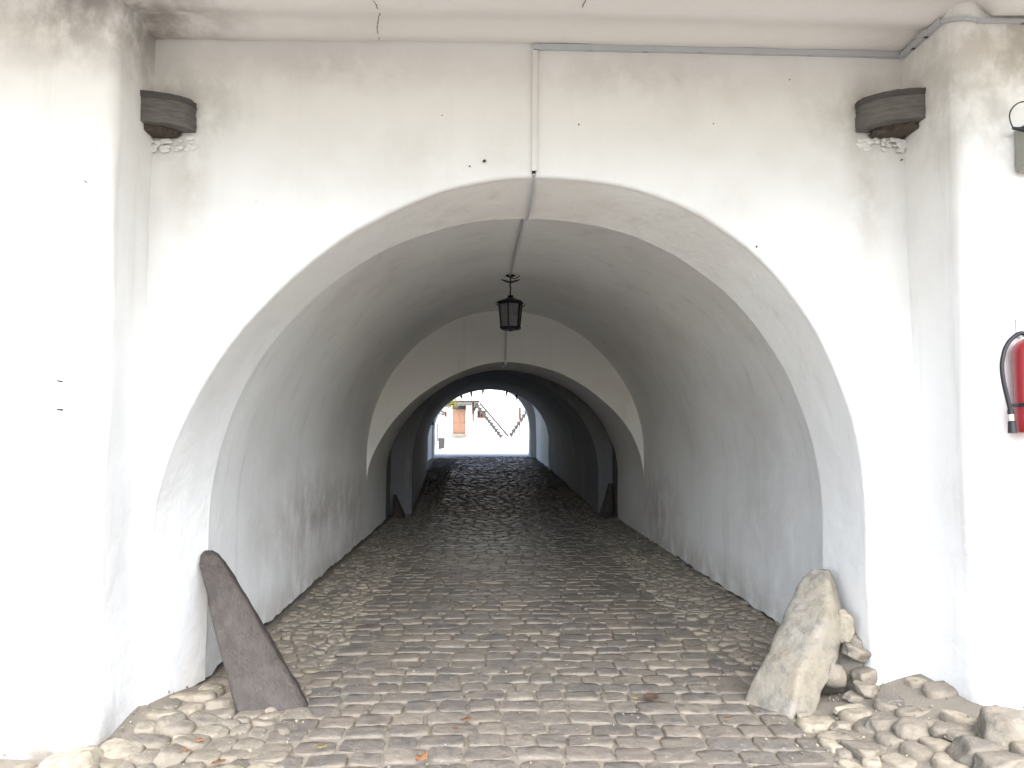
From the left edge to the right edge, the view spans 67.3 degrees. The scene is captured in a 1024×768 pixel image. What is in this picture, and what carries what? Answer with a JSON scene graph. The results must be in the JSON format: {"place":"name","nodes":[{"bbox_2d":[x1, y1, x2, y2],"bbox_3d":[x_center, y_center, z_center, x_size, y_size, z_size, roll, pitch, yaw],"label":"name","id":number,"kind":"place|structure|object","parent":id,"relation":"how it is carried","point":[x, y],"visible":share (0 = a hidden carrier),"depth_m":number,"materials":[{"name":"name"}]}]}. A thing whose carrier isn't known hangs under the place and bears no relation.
{"place":"outdoors","nodes":[
{"label":"outdoors","id":0,"kind":"place"},
{"bbox_2d":[475,403,508,437],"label":"staircase","id":1,"kind":"structure","parent":0,"point":[489,420],"depth_m":53.09,"materials":[{"name":"grey metal"}]},
{"bbox_2d":[487,439,519,439],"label":"plank","id":2,"kind":"object","parent":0,"point":[503,439],"visible":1,"depth_m":50.32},
{"bbox_2d":[0,439,1023,767],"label":"ground","id":3,"kind":"structure","parent":0,"point":[486,447],"depth_m":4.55,"materials":[{"name":"grey stone"}]},
{"bbox_2d":[38,746,103,767],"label":"fieldstone","id":4,"kind":"object","parent":3,"relation":"on","point":[86,757],"visible":0.94,"depth_m":3.62,"materials":[{"name":"beige stone"}]},
{"bbox_2d":[99,737,145,759],"bbox_3d":[-1.934,1.836,3.815,0.222,0.113,0.194,0,-4,-2],"label":"fieldstone","id":5,"kind":"object","parent":3,"relation":"on","point":[118,748],"visible":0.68,"depth_m":3.79,"materials":[{"name":"beige stone"}]},
{"bbox_2d":[155,711,185,732],"bbox_3d":[-1.830,1.832,4.128,0.126,0.106,0.182,-2,-4,25],"label":"fieldstone","id":6,"kind":"object","parent":3,"relation":"on","point":[165,720],"visible":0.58,"depth_m":4.10,"materials":[{"name":"grey stone"}]},
{"bbox_2d":[151,743,192,767],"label":"fieldstone","id":7,"kind":"object","parent":3,"relation":"on","point":[168,755],"visible":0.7,"depth_m":3.71,"materials":[{"name":"beige stone"}]},
{"bbox_2d":[211,758,225,763],"bbox_3d":[-1.393,1.785,3.640,0.070,0.016,0.051,-2,-4,24],"label":"fallen leaf","id":8,"kind":"object","parent":3,"relation":"on","point":[218,761],"visible":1,"depth_m":3.65,"materials":[{"name":"orange plant"}]},
{"bbox_2d":[203,697,236,709],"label":"fieldstone","id":9,"kind":"object","parent":3,"relation":"on","point":[221,702],"visible":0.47,"depth_m":4.40,"materials":[{"name":"beige stone"}]},
{"bbox_2d":[214,677,228,686],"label":"fieldstone","id":10,"kind":"object","parent":3,"relation":"on","point":[224,682],"visible":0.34,"depth_m":4.85,"materials":[{"name":"beige stone"}]},
{"bbox_2d":[221,719,240,730],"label":"fieldstone","id":11,"kind":"object","parent":3,"relation":"on","point":[230,724],"visible":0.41,"depth_m":4.17,"materials":[{"name":"grey stone"}]},
{"bbox_2d":[200,550,307,712],"bbox_3d":[-1.612,1.482,4.617,0.905,0.868,0.373,-2,-4,28],"label":"guard stone","id":12,"kind":"object","parent":3,"relation":"on","point":[259,676],"visible":0.98,"depth_m":4.57,"materials":[{"name":"grey stone"}]},
{"bbox_2d":[265,707,276,712],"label":"fieldstone","id":13,"kind":"object","parent":3,"relation":"on","point":[270,709],"visible":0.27,"depth_m":4.39,"materials":[{"name":"beige stone"}]},
{"bbox_2d":[391,495,405,518],"bbox_3d":[-2.038,2.344,14.128,0.350,0.580,0.511,0,-4,-2],"label":"guard stone","id":14,"kind":"object","parent":3,"relation":"on","point":[398,511],"visible":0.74,"depth_m":14.12,"materials":[{"name":"grey stone"}]},
{"bbox_2d":[438,437,444,448],"bbox_3d":[-3.190,2.676,34.812,0.332,0.578,0.320,0,-4,-2],"label":"litter bin","id":15,"kind":"object","parent":3,"relation":"on","point":[441,442],"visible":0.98,"depth_m":34.70,"materials":[{"name":"grey metal"}]},
{"bbox_2d":[446,399,457,409],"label":"courtyard tree","id":16,"kind":"object","parent":3,"relation":"on","point":[453,403],"visible":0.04,"depth_m":43.87,"materials":[{"name":"green plant"}]},
{"bbox_2d":[435,389,528,438],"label":"courtyard house","id":17,"kind":"structure","parent":3,"relation":"on","point":[465,419],"depth_m":54.91,"materials":[{"name":"paint"}]},
{"bbox_2d":[452,410,465,433],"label":"door","id":18,"kind":"structure","parent":17,"relation":"in","point":[458,416],"depth_m":54.76,"materials":[{"name":"brown wood"}]},
{"bbox_2d":[477,411,485,417],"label":"window","id":19,"kind":"structure","parent":17,"relation":"in","point":[479,415],"depth_m":54.85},
{"bbox_2d":[0,0,1023,757],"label":"gatehouse","id":20,"kind":"object","parent":3,"relation":"on","point":[752,348],"visible":0.93,"depth_m":4.59,"materials":[{"name":"paint"}]},
{"bbox_2d":[140,90,197,152],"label":"pivot block","id":21,"kind":"structure","parent":20,"relation":"attached to","point":[165,118],"depth_m":4.44,"materials":[{"name":"grey stone"}]},
{"bbox_2d":[460,390,517,401],"bbox_3d":[-0.611,0.259,23.163,2.750,0.591,0.070,0,-4,-2],"label":"portcullis","id":22,"kind":"object","parent":20,"relation":"hanging from","point":[506,392],"visible":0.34,"depth_m":23.14,"materials":[{"name":"black metal"}]},
{"bbox_2d":[504,330,506,360],"bbox_3d":[-0.096,-0.672,11.774,0.039,0.625,0.029,-3,-5,39],"label":"conduit","id":23,"kind":"object","parent":20,"relation":"attached to","point":[505,343],"visible":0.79,"depth_m":11.76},
{"bbox_2d":[496,274,524,330],"bbox_3d":[-0.018,-0.891,8.428,0.322,0.626,0.329,0,-4,-2],"label":"lantern","id":24,"kind":"object","parent":20,"relation":"hanging from","point":[510,309],"visible":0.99,"depth_m":8.34,"materials":[{"name":"black metal"}]},
{"bbox_2d":[509,218,523,275],"bbox_3d":[0.039,-1.227,6.838,0.026,0.155,3.218,0,-4,-2],"label":"conduit","id":25,"kind":"object","parent":20,"relation":"attached to","point":[517,240],"visible":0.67,"depth_m":6.76,"materials":[{"name":"white metal"}]},
{"bbox_2d":[525,174,535,219],"bbox_3d":[0.117,-1.182,4.879,0.027,0.130,0.589,0,-4,-3],"label":"conduit","id":26,"kind":"object","parent":20,"relation":"attached to","point":[531,196],"visible":1,"depth_m":4.82,"materials":[{"name":"white metal"}]},
{"bbox_2d":[532,14,1023,173],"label":"cable trunking","id":27,"kind":"object","parent":20,"relation":"attached to","point":[932,31],"visible":0.98,"depth_m":4.65,"materials":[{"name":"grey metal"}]},
{"bbox_2d":[855,87,926,151],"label":"pivot block","id":28,"kind":"structure","parent":20,"relation":"attached to","point":[898,116],"depth_m":4.54,"materials":[{"name":"grey stone"}]},
{"bbox_2d":[999,319,1023,433],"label":"fire extinguisher","id":29,"kind":"object","parent":20,"relation":"attached to","point":[1016,420],"visible":1,"depth_m":3.92,"materials":[{"name":"red metal"}]},
{"bbox_2d":[1009,101,1023,172],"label":"junction box","id":30,"kind":"object","parent":20,"relation":"attached to","point":[1019,139],"visible":1,"depth_m":4.08,"materials":[{"name":"grey plastic"}]},
{"bbox_2d":[508,407,525,436],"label":"staircase","id":31,"kind":"structure","parent":3,"relation":"on","point":[520,418],"depth_m":53.92,"materials":[{"name":"grey metal"}]},
{"bbox_2d":[598,484,613,517],"bbox_3d":[1.720,2.202,14.265,0.357,0.680,0.541,0,-4,-2],"label":"guard stone","id":32,"kind":"object","parent":3,"relation":"on","point":[606,509],"visible":0.82,"depth_m":14.22,"materials":[{"name":"grey stone"}]},
{"bbox_2d":[745,568,840,718],"bbox_3d":[1.736,1.570,4.630,0.718,0.827,0.359,2,-4,-32],"label":"guard stone","id":33,"kind":"object","parent":3,"relation":"on","point":[791,680],"visible":0.93,"depth_m":4.54,"materials":[{"name":"beige stone"}]},
{"bbox_2d":[838,609,854,644],"bbox_3d":[1.998,1.466,4.634,0.102,0.208,0.122,0,-4,-2],"label":"fieldstone","id":34,"kind":"object","parent":33,"relation":"on","point":[847,627],"visible":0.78,"depth_m":4.59,"materials":[{"name":"beige stone"}]},
{"bbox_2d":[797,713,813,718],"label":"fieldstone","id":35,"kind":"object","parent":3,"relation":"on","point":[800,715],"visible":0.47,"depth_m":4.31,"materials":[{"name":"beige stone"}]},
{"bbox_2d":[818,737,842,754],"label":"fieldstone","id":36,"kind":"object","parent":3,"relation":"on","point":[830,744],"visible":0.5,"depth_m":3.88,"materials":[{"name":"beige stone"}]},
{"bbox_2d":[828,663,846,688],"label":"fieldstone","id":37,"kind":"object","parent":3,"relation":"on","point":[837,676],"visible":0.66,"depth_m":4.48,"materials":[{"name":"beige stone"}]},
{"bbox_2d":[829,721,854,730],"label":"fieldstone","id":38,"kind":"object","parent":3,"relation":"on","point":[840,725],"visible":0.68,"depth_m":4.11,"materials":[{"name":"beige stone"}]},
{"bbox_2d":[833,703,865,715],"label":"fieldstone","id":39,"kind":"object","parent":3,"relation":"on","point":[836,710],"visible":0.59,"depth_m":4.28,"materials":[{"name":"beige stone"}]},
{"bbox_2d":[841,690,865,702],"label":"fieldstone","id":40,"kind":"object","parent":3,"relation":"on","point":[851,696],"visible":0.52,"depth_m":4.38,"materials":[{"name":"beige stone"}]},
{"bbox_2d":[853,679,879,698],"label":"fieldstone","id":41,"kind":"object","parent":40,"relation":"on","point":[867,689],"visible":0.89,"depth_m":4.36,"materials":[{"name":"beige stone"}]},
{"bbox_2d":[850,666,877,685],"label":"fieldstone","id":42,"kind":"object","parent":41,"relation":"on","point":[865,674],"visible":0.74,"depth_m":4.45,"materials":[{"name":"beige stone"}]},
{"bbox_2d":[841,641,870,662],"bbox_3d":[2.024,1.576,4.524,0.178,0.128,0.143,0,-4,-2],"label":"fieldstone","id":43,"kind":"object","parent":42,"relation":"on","point":[855,652],"visible":1,"depth_m":4.47,"materials":[{"name":"beige stone"}]},
{"bbox_2d":[840,739,887,760],"bbox_3d":[1.753,1.834,3.797,0.211,0.115,0.181,0,-4,-2],"label":"fieldstone","id":44,"kind":"object","parent":3,"relation":"on","point":[859,750],"visible":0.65,"depth_m":3.78,"materials":[{"name":"beige stone"}]},
{"bbox_2d":[864,715,898,736],"bbox_3d":[1.939,1.800,4.003,0.204,0.135,0.200,0,-4,-2],"label":"fieldstone","id":45,"kind":"object","parent":3,"relation":"on","point":[875,723],"visible":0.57,"depth_m":3.98,"materials":[{"name":"grey stone"}]},
{"bbox_2d":[873,699,902,710],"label":"fieldstone","id":46,"kind":"object","parent":3,"relation":"on","point":[889,701],"visible":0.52,"depth_m":4.21,"materials":[{"name":"grey stone"}]},
{"bbox_2d":[891,716,930,741],"bbox_3d":[2.025,1.762,3.878,0.203,0.128,0.194,0,-4,-2],"label":"fieldstone","id":47,"kind":"object","parent":3,"relation":"on","point":[909,728],"visible":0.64,"depth_m":3.84,"materials":[{"name":"beige stone"}]},
{"bbox_2d":[929,722,975,738],"bbox_3d":[2.166,1.707,3.781,0.231,0.087,0.126,0,-4,-2],"label":"fieldstone","id":48,"kind":"object","parent":3,"relation":"on","point":[938,729],"visible":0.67,"depth_m":3.75,"materials":[{"name":"grey stone"}]},
{"bbox_2d":[946,735,1006,767],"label":"fieldstone","id":49,"kind":"object","parent":3,"relation":"on","point":[962,749],"visible":0.59,"depth_m":3.50,"materials":[{"name":"grey stone"}]},
{"bbox_2d":[973,750,1023,767],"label":"fieldstone","id":50,"kind":"object","parent":3,"relation":"on","point":[999,759],"visible":0.99,"depth_m":3.35,"materials":[{"name":"grey stone"}]},
{"bbox_2d":[980,704,1023,742],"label":"fieldstone","id":51,"kind":"object","parent":3,"relation":"on","point":[1002,723],"visible":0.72,"depth_m":3.54,"materials":[{"name":"beige stone"}]},
{"bbox_2d":[229,456,832,767],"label":"road","id":52,"kind":"structure","parent":0,"point":[725,743],"depth_m":5.21,"materials":[{"name":"grey stone"}]},
{"bbox_2d":[415,752,427,760],"bbox_3d":[-0.437,1.785,3.684,0.084,0.019,0.062,1,-4,-21],"label":"fallen leaf","id":53,"kind":"object","parent":52,"relation":"on","point":[422,756],"visible":1,"depth_m":3.69,"materials":[{"name":"orange plant"}]},
{"bbox_2d":[3,541,1023,767],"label":"grit","id":54,"kind":"object","parent":52,"relation":"on","point":[766,739],"visible":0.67,"depth_m":4.18,"materials":[{"name":"gravel"}]},
{"bbox_2d":[643,692,658,699],"bbox_3d":[0.823,1.843,4.547,0.093,0.049,0.049,1,-4,-9],"label":"fir cone","id":55,"kind":"object","parent":52,"relation":"on","point":[650,696],"visible":1,"depth_m":4.54,"materials":[{"name":"brown plant"}]}
]}

